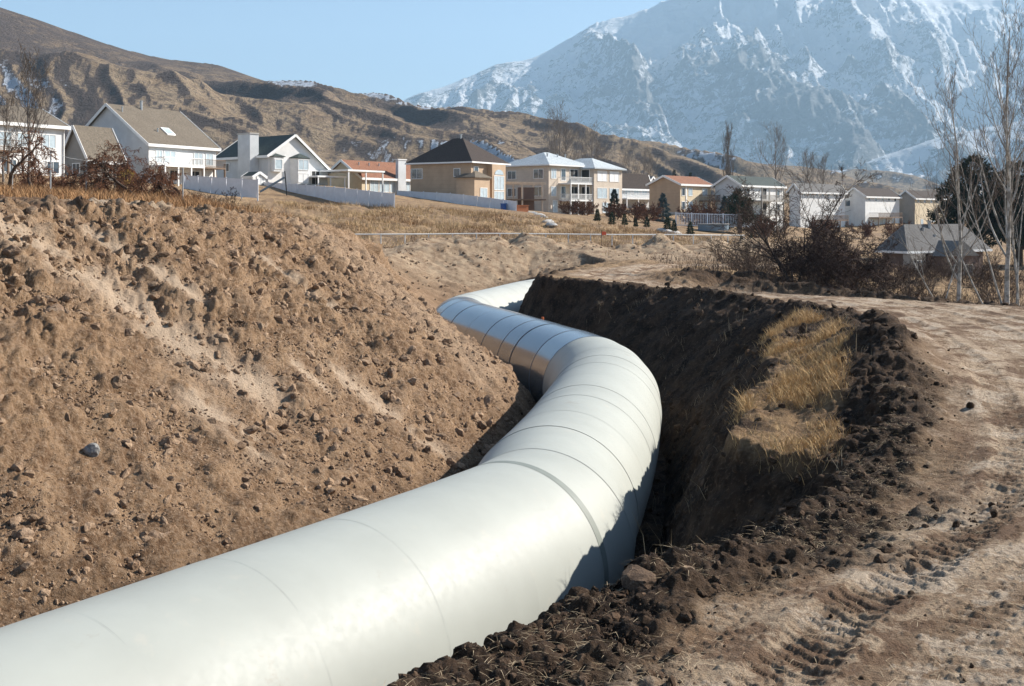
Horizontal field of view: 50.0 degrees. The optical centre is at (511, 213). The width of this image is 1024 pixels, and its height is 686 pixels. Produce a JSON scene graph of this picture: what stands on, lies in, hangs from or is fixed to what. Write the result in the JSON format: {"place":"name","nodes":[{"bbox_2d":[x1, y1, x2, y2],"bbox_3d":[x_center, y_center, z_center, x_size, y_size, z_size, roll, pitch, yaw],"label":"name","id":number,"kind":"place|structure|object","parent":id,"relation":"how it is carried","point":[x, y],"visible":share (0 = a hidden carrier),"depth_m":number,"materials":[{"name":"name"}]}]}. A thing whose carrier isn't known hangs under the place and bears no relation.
{"place":"outdoors","nodes":[
{"label":"outdoors","id":0,"kind":"place"},
{"bbox_2d":[0,0,666,100],"label":"sky","id":1,"kind":"structure","parent":0,"point":[402,49],"materials":[{"name":"blue"}]},
{"bbox_2d":[0,7,903,202],"bbox_3d":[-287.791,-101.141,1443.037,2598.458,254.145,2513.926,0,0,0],"label":"hill","id":2,"kind":"structure","parent":0,"point":[221,107],"depth_m":727.91,"materials":[{"name":"soil"}]},
{"bbox_2d":[0,173,1023,685],"bbox_3d":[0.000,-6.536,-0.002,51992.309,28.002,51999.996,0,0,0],"label":"ground","id":3,"kind":"structure","parent":0,"point":[982,343],"depth_m":20.06,"materials":[{"name":"soil"}]},
{"bbox_2d":[2,244,21,257],"bbox_3d":[-10.283,0.792,22.497,0.368,0.314,0.344,0,0,-38],"label":"rock","id":4,"kind":"object","parent":3,"relation":"on","point":[10,251],"visible":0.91,"depth_m":22.42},
{"bbox_2d":[0,88,33,183],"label":"bare tree","id":5,"kind":"object","parent":3,"relation":"on","point":[5,112],"visible":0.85,"depth_m":99.59,"materials":[{"name":"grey plant"}]},
{"bbox_2d":[16,528,34,540],"bbox_3d":[-7.179,4.714,16.183,0.229,0.181,0.286,0,0,33],"label":"rock","id":6,"kind":"object","parent":3,"relation":"on","point":[22,533],"visible":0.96,"depth_m":16.09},
{"bbox_2d":[0,39,56,173],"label":"bare tree","id":7,"kind":"object","parent":3,"relation":"on","point":[28,111],"visible":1,"depth_m":94.86,"materials":[{"name":"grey plant"}]},
{"bbox_2d":[0,120,58,188],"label":"bare shrubs","id":8,"kind":"object","parent":3,"relation":"on","point":[24,158],"visible":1,"depth_m":42.72,"materials":[{"name":"brown plant"}]},
{"bbox_2d":[0,156,68,188],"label":"old vine","id":9,"kind":"object","parent":3,"relation":"on","point":[22,170],"visible":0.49,"depth_m":47.72,"materials":[{"name":"brown plant"}]},
{"bbox_2d":[0,105,70,176],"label":"house","id":10,"kind":"structure","parent":3,"relation":"on","point":[55,129],"depth_m":117.16,"materials":[{"name":"white"}]},
{"bbox_2d":[42,134,55,148],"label":"window","id":11,"kind":"structure","parent":10,"relation":"in","point":[50,140],"depth_m":117.44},
{"bbox_2d":[46,161,59,173],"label":"window","id":12,"kind":"structure","parent":10,"relation":"in","point":[55,165],"depth_m":118.06,"materials":[{"name":"grey glass"}]},
{"bbox_2d":[55,160,116,192],"bbox_3d":[-19.572,-1.454,51.057,3.255,2.009,2.244,0,0,14],"label":"old vine","id":13,"kind":"object","parent":3,"relation":"on","point":[69,183],"visible":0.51,"depth_m":50.78,"materials":[{"name":"brown plant"}]},
{"bbox_2d":[83,443,99,456],"bbox_3d":[-7.156,4.049,18.716,0.270,0.281,0.254,0,0,36],"label":"rock","id":14,"kind":"object","parent":3,"relation":"on","point":[92,449],"visible":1,"depth_m":18.65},
{"bbox_2d":[65,125,126,179],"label":"house","id":15,"kind":"structure","parent":3,"relation":"on","point":[82,142],"depth_m":133.56,"materials":[{"name":"grey"}]},
{"bbox_2d":[80,141,147,194],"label":"bare shrubs","id":16,"kind":"object","parent":3,"relation":"on","point":[124,167],"visible":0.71,"depth_m":50.49,"materials":[{"name":"brown plant"}]},
{"bbox_2d":[72,140,179,194],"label":"bare shrubs","id":17,"kind":"object","parent":3,"relation":"on","point":[145,177],"visible":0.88,"depth_m":49.53,"materials":[{"name":"brown plant"}]},
{"bbox_2d":[115,171,182,199],"bbox_3d":[-17.238,-0.762,52.064,3.172,2.445,2.998,0,0,-27],"label":"old vine","id":18,"kind":"object","parent":3,"relation":"on","point":[157,187],"visible":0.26,"depth_m":51.78,"materials":[{"name":"brown plant"}]},
{"bbox_2d":[0,181,302,217],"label":"rusty weeds","id":19,"kind":"object","parent":3,"relation":"on","point":[41,191],"visible":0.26,"depth_m":35.16,"materials":[{"name":"plant"}]},
{"bbox_2d":[85,101,225,185],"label":"house","id":20,"kind":"structure","parent":3,"relation":"on","point":[176,140],"depth_m":144.23,"materials":[{"name":"grey"}]},
{"bbox_2d":[164,150,175,163],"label":"window","id":21,"kind":"structure","parent":20,"relation":"in","point":[167,154],"depth_m":142.93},
{"bbox_2d":[142,161,190,197],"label":"bare shrubs","id":22,"kind":"object","parent":3,"relation":"on","point":[161,176],"visible":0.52,"depth_m":52.83,"materials":[{"name":"brown plant"}]},
{"bbox_2d":[188,186,248,208],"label":"bare shrub","id":23,"kind":"object","parent":3,"relation":"on","point":[232,197],"visible":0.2,"depth_m":58.74,"materials":[{"name":"brown plant"}]},
{"bbox_2d":[184,175,257,200],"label":"vinyl fence","id":24,"kind":"object","parent":3,"relation":"on","point":[243,188],"visible":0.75,"depth_m":129.91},
{"bbox_2d":[240,171,267,184],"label":"garden shed","id":25,"kind":"structure","parent":3,"relation":"on","point":[260,176],"depth_m":150.88,"materials":[{"name":"white"}]},
{"bbox_2d":[0,198,529,625],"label":"soil clods","id":26,"kind":"object","parent":3,"relation":"on","point":[116,383],"visible":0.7,"depth_m":23.72,"materials":[{"name":"soil"}]},
{"bbox_2d":[216,132,345,186],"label":"house","id":27,"kind":"structure","parent":3,"relation":"on","point":[296,158],"depth_m":158.79,"materials":[{"name":"grey"}]},
{"bbox_2d":[298,159,308,169],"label":"window","id":28,"kind":"structure","parent":27,"relation":"in","point":[303,164],"depth_m":159.33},
{"bbox_2d":[264,182,394,207],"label":"vinyl fence","id":29,"kind":"object","parent":3,"relation":"on","point":[344,194],"visible":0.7,"depth_m":133.87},
{"bbox_2d":[0,279,661,685],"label":"steel pipeline","id":30,"kind":"object","parent":3,"relation":"on","point":[542,505],"visible":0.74,"depth_m":13.61,"materials":[{"name":"paint"}]},
{"bbox_2d":[319,169,384,191],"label":"carport","id":31,"kind":"object","parent":3,"relation":"on","point":[348,171],"visible":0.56,"depth_m":162.79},
{"bbox_2d":[328,159,409,194],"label":"house","id":32,"kind":"structure","parent":3,"relation":"on","point":[396,176],"depth_m":172.01,"materials":[{"name":"beige"}]},
{"bbox_2d":[379,180,389,191],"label":"window","id":33,"kind":"structure","parent":32,"relation":"in","point":[386,184],"depth_m":172.16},
{"bbox_2d":[397,190,516,210],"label":"vinyl fence","id":34,"kind":"object","parent":3,"relation":"on","point":[486,202],"visible":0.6,"depth_m":156.59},
{"bbox_2d":[405,134,510,199],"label":"house","id":35,"kind":"structure","parent":3,"relation":"on","point":[461,165],"depth_m":163.28,"materials":[{"name":"beige paint"}]},
{"bbox_2d":[411,168,422,178],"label":"window","id":36,"kind":"structure","parent":35,"relation":"in","point":[415,173],"depth_m":165.12,"materials":[{"name":"grey glass"}]},
{"bbox_2d":[494,175,503,189],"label":"window","id":37,"kind":"structure","parent":35,"relation":"in","point":[498,180],"depth_m":164.55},
{"bbox_2d":[506,182,545,211],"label":"pergola","id":38,"kind":"object","parent":3,"relation":"on","point":[525,195],"visible":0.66,"depth_m":175.04,"materials":[{"name":"beige paint"}]},
{"bbox_2d":[356,233,744,246],"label":"wire fence","id":39,"kind":"object","parent":3,"relation":"on","point":[436,234],"visible":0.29,"depth_m":93.76,"materials":[{"name":"metal"}]},
{"bbox_2d":[534,101,583,156],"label":"bare tree","id":40,"kind":"object","parent":3,"relation":"on","point":[560,133],"visible":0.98,"depth_m":300.87,"materials":[{"name":"grey plant"}]},
{"bbox_2d":[506,152,626,214],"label":"house","id":41,"kind":"structure","parent":3,"relation":"on","point":[584,180],"depth_m":190.65,"materials":[{"name":"beige paint"}]},
{"bbox_2d":[533,169,543,178],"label":"window","id":42,"kind":"structure","parent":41,"relation":"in","point":[537,173],"depth_m":187.38,"materials":[{"name":"grey glass"}]},
{"bbox_2d":[558,200,577,214],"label":"garden shrub","id":43,"kind":"object","parent":3,"relation":"on","point":[564,207],"visible":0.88,"depth_m":157.41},
{"bbox_2d":[549,118,588,159],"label":"bare tree","id":44,"kind":"object","parent":3,"relation":"on","point":[565,136],"visible":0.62,"depth_m":309.12,"materials":[{"name":"grey plant"}]},
{"bbox_2d":[384,233,766,299],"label":"spoil clods","id":45,"kind":"object","parent":3,"relation":"on","point":[463,252],"visible":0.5,"depth_m":72.79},
{"bbox_2d":[247,198,915,272],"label":"dry weeds","id":46,"kind":"object","parent":3,"relation":"on","point":[446,229],"visible":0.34,"depth_m":115.12,"materials":[{"name":"plant"}]},
{"bbox_2d":[574,199,598,215],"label":"garden shrub","id":47,"kind":"object","parent":3,"relation":"on","point":[583,207],"visible":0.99,"depth_m":155.25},
{"bbox_2d":[575,120,608,159],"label":"bare tree","id":48,"kind":"object","parent":3,"relation":"on","point":[591,140],"visible":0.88,"depth_m":320.36,"materials":[{"name":"grey plant"}]},
{"bbox_2d":[586,133,614,162],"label":"bare tree","id":49,"kind":"object","parent":3,"relation":"on","point":[597,156],"visible":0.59,"depth_m":329.31,"materials":[{"name":"grey plant"}]},
{"bbox_2d":[605,189,622,216],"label":"conifer tree","id":50,"kind":"object","parent":3,"relation":"on","point":[614,195],"visible":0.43,"depth_m":184.70,"materials":[{"name":"green plant"}]},
{"bbox_2d":[602,201,627,219],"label":"garden shrub","id":51,"kind":"object","parent":3,"relation":"on","point":[619,209],"visible":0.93,"depth_m":149.27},
{"bbox_2d":[616,146,640,173],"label":"bare tree","id":52,"kind":"object","parent":3,"relation":"on","point":[629,161],"visible":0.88,"depth_m":330.45,"materials":[{"name":"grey plant"}]},
{"bbox_2d":[617,201,646,221],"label":"garden shrub","id":53,"kind":"object","parent":3,"relation":"on","point":[638,211],"visible":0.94,"depth_m":149.63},
{"bbox_2d":[622,173,650,208],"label":"house","id":54,"kind":"structure","parent":3,"relation":"on","point":[635,188],"depth_m":218.04,"materials":[{"name":"grey"}]},
{"bbox_2d":[621,564,656,591],"bbox_3d":[1.108,3.180,9.565,0.307,0.183,0.460,0,0,8],"label":"rock","id":55,"kind":"object","parent":3,"relation":"on","point":[633,576],"visible":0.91,"depth_m":9.42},
{"bbox_2d":[632,148,653,173],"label":"bare tree","id":56,"kind":"object","parent":3,"relation":"on","point":[644,156],"visible":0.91,"depth_m":340.05,"materials":[{"name":"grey plant"}]},
{"bbox_2d":[632,201,663,222],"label":"garden shrub","id":57,"kind":"object","parent":3,"relation":"on","point":[651,212],"visible":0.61,"depth_m":151.67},
{"bbox_2d":[640,150,662,178],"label":"bare tree","id":58,"kind":"object","parent":3,"relation":"on","point":[647,162],"visible":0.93,"depth_m":339.51,"materials":[{"name":"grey plant"}]},
{"bbox_2d":[654,193,674,222],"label":"conifer tree","id":59,"kind":"object","parent":3,"relation":"on","point":[662,199],"visible":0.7,"depth_m":171.64,"materials":[{"name":"green plant"}]},
{"bbox_2d":[645,175,720,215],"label":"house","id":60,"kind":"structure","parent":3,"relation":"on","point":[679,191],"depth_m":202.79,"materials":[{"name":"beige paint"}]},
{"bbox_2d":[352,269,1023,685],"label":"dark clods","id":61,"kind":"object","parent":3,"relation":"on","point":[608,619],"visible":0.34,"depth_m":11.09,"materials":[{"name":"soil"}]},
{"bbox_2d":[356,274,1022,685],"bbox_3d":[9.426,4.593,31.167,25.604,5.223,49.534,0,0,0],"label":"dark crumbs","id":62,"kind":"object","parent":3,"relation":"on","point":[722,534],"visible":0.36,"depth_m":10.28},
{"bbox_2d":[676,200,718,224],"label":"garden shrub","id":63,"kind":"object","parent":3,"relation":"on","point":[693,206],"visible":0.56,"depth_m":165.50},
{"bbox_2d":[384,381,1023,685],"bbox_3d":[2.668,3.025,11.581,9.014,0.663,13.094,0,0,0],"label":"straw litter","id":64,"kind":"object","parent":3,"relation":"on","point":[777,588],"visible":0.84,"depth_m":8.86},
{"bbox_2d":[675,212,736,226],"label":"lattice fence","id":65,"kind":"object","parent":3,"relation":"on","point":[723,214],"visible":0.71,"depth_m":149.97,"materials":[{"name":"white plastic"}]},
{"bbox_2d":[693,205,729,224],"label":"garden shrub","id":66,"kind":"object","parent":3,"relation":"on","point":[710,213],"visible":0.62,"depth_m":159.47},
{"bbox_2d":[698,223,728,230],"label":"pool cover","id":67,"kind":"object","parent":3,"relation":"on","point":[704,227],"visible":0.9,"depth_m":146.93,"materials":[{"name":"plastic"}]},
{"bbox_2d":[707,233,748,263],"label":"brush bush","id":68,"kind":"object","parent":3,"relation":"on","point":[717,253],"visible":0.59,"depth_m":70.05,"materials":[{"name":"brown plant"}]},
{"bbox_2d":[721,123,736,175],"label":"poplar tree","id":69,"kind":"object","parent":3,"relation":"on","point":[727,157],"visible":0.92,"depth_m":250.46,"materials":[{"name":"grey plant"}]},
{"bbox_2d":[594,285,871,577],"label":"dead stalks","id":70,"kind":"object","parent":3,"relation":"on","point":[731,408],"visible":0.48,"depth_m":23.66,"materials":[{"name":"plant"}]},
{"bbox_2d":[723,187,755,233],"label":"pine tree","id":71,"kind":"object","parent":3,"relation":"on","point":[731,201],"visible":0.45,"depth_m":151.40,"materials":[{"name":"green plant"}]},
{"bbox_2d":[718,246,764,270],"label":"brush bush","id":72,"kind":"object","parent":3,"relation":"on","point":[728,262],"visible":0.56,"depth_m":62.22,"materials":[{"name":"brown plant"}]},
{"bbox_2d":[711,175,786,230],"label":"house","id":73,"kind":"structure","parent":3,"relation":"on","point":[765,186],"depth_m":208.12,"materials":[{"name":"grey"}]},
{"bbox_2d":[727,245,782,271],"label":"brush bush","id":74,"kind":"object","parent":3,"relation":"on","point":[755,265],"visible":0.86,"depth_m":56.17,"materials":[{"name":"brown plant"}]},
{"bbox_2d":[744,221,771,237],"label":"garden shrub","id":75,"kind":"object","parent":3,"relation":"on","point":[764,227],"visible":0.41,"depth_m":139.35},
{"bbox_2d":[738,246,779,272],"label":"brush bush","id":76,"kind":"object","parent":3,"relation":"on","point":[752,259],"visible":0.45,"depth_m":60.00,"materials":[{"name":"brown plant"}]},
{"bbox_2d":[746,119,788,181],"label":"bare tree","id":77,"kind":"object","parent":3,"relation":"on","point":[775,156],"visible":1,"depth_m":299.63,"materials":[{"name":"grey plant"}]},
{"bbox_2d":[752,262,792,282],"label":"brush bush","id":78,"kind":"object","parent":3,"relation":"on","point":[769,270],"visible":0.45,"depth_m":52.71,"materials":[{"name":"brown plant"}]},
{"bbox_2d":[696,154,883,281],"bbox_3d":[14.315,0.395,57.676,9.886,7.110,6.267,0,0,0],"label":"bare tree","id":79,"kind":"object","parent":3,"relation":"on","point":[749,202],"visible":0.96,"depth_m":56.82,"materials":[{"name":"brown plant"}]},
{"bbox_2d":[797,149,822,183],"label":"bare tree","id":80,"kind":"object","parent":3,"relation":"on","point":[809,161],"visible":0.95,"depth_m":329.88,"materials":[{"name":"grey plant"}]},
{"bbox_2d":[786,183,848,227],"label":"house","id":81,"kind":"structure","parent":3,"relation":"on","point":[814,210],"depth_m":241.77,"materials":[{"name":"white"}]},
{"bbox_2d":[803,215,838,234],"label":"garden shrub","id":82,"kind":"object","parent":3,"relation":"on","point":[814,222],"visible":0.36,"depth_m":158.83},
{"bbox_2d":[809,153,836,183],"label":"bare tree","id":83,"kind":"object","parent":3,"relation":"on","point":[823,168],"visible":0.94,"depth_m":340.36,"materials":[{"name":"grey plant"}]},
{"bbox_2d":[767,218,891,289],"bbox_3d":[16.109,2.646,55.526,6.266,5.054,6.554,0,0,0],"label":"bare shrub","id":84,"kind":"object","parent":3,"relation":"on","point":[833,262],"visible":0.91,"depth_m":54.49,"materials":[{"name":"brown plant"}]},
{"bbox_2d":[765,239,896,290],"bbox_3d":[16.834,3.044,57.409,7.008,4.242,4.996,0,0,0],"label":"bare shrub","id":85,"kind":"object","parent":3,"relation":"on","point":[789,273],"visible":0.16,"depth_m":57.46,"materials":[{"name":"brown plant"}]},
{"bbox_2d":[647,249,1023,304],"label":"brush weeds","id":86,"kind":"object","parent":3,"relation":"on","point":[725,265],"visible":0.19,"depth_m":61.49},
{"bbox_2d":[845,220,876,238],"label":"garden shrub","id":87,"kind":"object","parent":3,"relation":"on","point":[866,230],"visible":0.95,"depth_m":169.45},
{"bbox_2d":[845,187,902,226],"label":"house","id":88,"kind":"structure","parent":3,"relation":"on","point":[865,204],"depth_m":253.02,"materials":[{"name":"white"}]},
{"bbox_2d":[844,231,935,294],"bbox_3d":[19.024,2.849,57.100,5.672,3.854,4.481,0,0,-45],"label":"bare shrub","id":89,"kind":"object","parent":3,"relation":"on","point":[875,264],"visible":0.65,"depth_m":57.00,"materials":[{"name":"brown plant"}]},
{"bbox_2d":[881,220,910,237],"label":"garden shrub","id":90,"kind":"object","parent":3,"relation":"on","point":[889,229],"visible":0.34,"depth_m":170.22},
{"bbox_2d":[874,268,938,297],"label":"brush bush","id":91,"kind":"object","parent":3,"relation":"on","point":[921,290],"visible":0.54,"depth_m":54.36,"materials":[{"name":"brown plant"}]},
{"bbox_2d":[883,199,932,295],"bbox_3d":[17.677,2.208,47.899,1.051,6.410,1.568,-32,0,0],"label":"birch sapling","id":92,"kind":"object","parent":3,"relation":"on","point":[910,253],"visible":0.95,"depth_m":47.90,"materials":[{"name":"grey plant"}]},
{"bbox_2d":[899,190,946,223],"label":"house","id":93,"kind":"structure","parent":3,"relation":"on","point":[907,202],"depth_m":263.93,"materials":[{"name":"beige"}]},
{"bbox_2d":[890,262,955,297],"bbox_3d":[20.710,3.719,55.107,2.829,2.560,3.424,0,0,-9],"label":"brush bush","id":94,"kind":"object","parent":3,"relation":"on","point":[928,280],"visible":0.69,"depth_m":54.64,"materials":[{"name":"brown plant"}]},
{"bbox_2d":[876,220,992,275],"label":"house","id":95,"kind":"structure","parent":3,"relation":"on","point":[929,235],"depth_m":109.60,"materials":[{"name":"grey brick"}]},
{"bbox_2d":[910,247,965,281],"bbox_3d":[24.020,3.021,62.245,2.829,2.560,3.424,0,0,40],"label":"brush bush","id":96,"kind":"object","parent":3,"relation":"on","point":[928,273],"visible":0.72,"depth_m":62.11,"materials":[{"name":"brown plant"}]},
{"bbox_2d":[914,157,982,303],"bbox_3d":[18.633,1.290,46.048,1.855,7.997,2.058,-27,0,0],"label":"birch sapling","id":97,"kind":"object","parent":3,"relation":"on","point":[951,232],"visible":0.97,"depth_m":45.83,"materials":[{"name":"grey plant"}]},
{"bbox_2d":[907,53,1018,300],"bbox_3d":[20.318,-0.943,49.412,4.797,12.730,3.443,0,0,0],"label":"birch tree","id":98,"kind":"object","parent":3,"relation":"on","point":[959,262],"visible":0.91,"depth_m":49.52,"materials":[{"name":"grey plant"}]},
{"bbox_2d":[931,246,1004,286],"bbox_3d":[25.940,3.120,61.736,3.688,2.757,3.046,0,0,-19],"label":"brush bush","id":99,"kind":"object","parent":3,"relation":"on","point":[982,273],"visible":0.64,"depth_m":61.61,"materials":[{"name":"brown plant"}]},
{"bbox_2d":[936,125,1001,303],"bbox_3d":[18.536,0.237,44.340,1.765,8.142,1.580,-17,0,0],"label":"birch sapling","id":100,"kind":"object","parent":3,"relation":"on","point":[985,250],"visible":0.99,"depth_m":44.03,"materials":[{"name":"grey plant"}]},
{"bbox_2d":[926,152,1014,247],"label":"pine tree","id":101,"kind":"object","parent":3,"relation":"on","point":[953,213],"visible":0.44,"depth_m":126.76,"materials":[{"name":"green plant"}]},
{"bbox_2d":[945,282,999,303],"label":"brush bush","id":102,"kind":"object","parent":3,"relation":"on","point":[985,300],"visible":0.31,"depth_m":51.91,"materials":[{"name":"brown plant"}]},
{"bbox_2d":[948,0,1023,303],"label":"birch tree","id":103,"kind":"object","parent":3,"relation":"on","point":[1010,185],"visible":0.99,"depth_m":46.90,"materials":[{"name":"grey plant"}]},
{"bbox_2d":[964,265,1022,303],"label":"brush bush","id":104,"kind":"object","parent":3,"relation":"on","point":[985,291],"visible":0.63,"depth_m":55.16,"materials":[{"name":"brown plant"}]},
{"bbox_2d":[970,249,1023,287],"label":"brush bush","id":105,"kind":"object","parent":3,"relation":"on","point":[999,277],"visible":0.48,"depth_m":63.30,"materials":[{"name":"brown plant"}]},
{"bbox_2d":[978,160,1023,265],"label":"pine tree","id":106,"kind":"object","parent":3,"relation":"on","point":[997,228],"visible":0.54,"depth_m":125.03,"materials":[{"name":"green plant"}]},
{"bbox_2d":[980,48,1023,304],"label":"birch tree","id":107,"kind":"object","parent":3,"relation":"on","point":[1014,201],"visible":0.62,"depth_m":52.02,"materials":[{"name":"grey plant"}]},
{"bbox_2d":[1001,195,1023,303],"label":"birch sapling","id":108,"kind":"object","parent":3,"relation":"on","point":[1018,243],"visible":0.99,"depth_m":45.13,"materials":[{"name":"grey plant"}]},
{"bbox_2d":[404,0,1023,169],"bbox_3d":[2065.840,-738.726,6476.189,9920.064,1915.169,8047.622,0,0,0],"label":"mountain","id":109,"kind":"structure","parent":0,"point":[821,78],"depth_m":6005.99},
{"bbox_2d":[726,306,859,482],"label":"dry grass","id":110,"kind":"structure","parent":0,"point":[800,378],"depth_m":19.44,"materials":[{"name":"plant"}]},
{"bbox_2d":[749,161,1021,197],"bbox_3d":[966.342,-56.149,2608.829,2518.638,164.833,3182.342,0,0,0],"label":"hill","id":111,"kind":"structure","parent":0,"point":[901,181],"depth_m":2218.00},
{"bbox_2d":[867,119,1023,188],"bbox_3d":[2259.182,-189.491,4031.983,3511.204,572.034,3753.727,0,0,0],"label":"snowy foothill","id":112,"kind":"structure","parent":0,"point":[905,161],"depth_m":4285.89,"materials":[{"name":"snow"}]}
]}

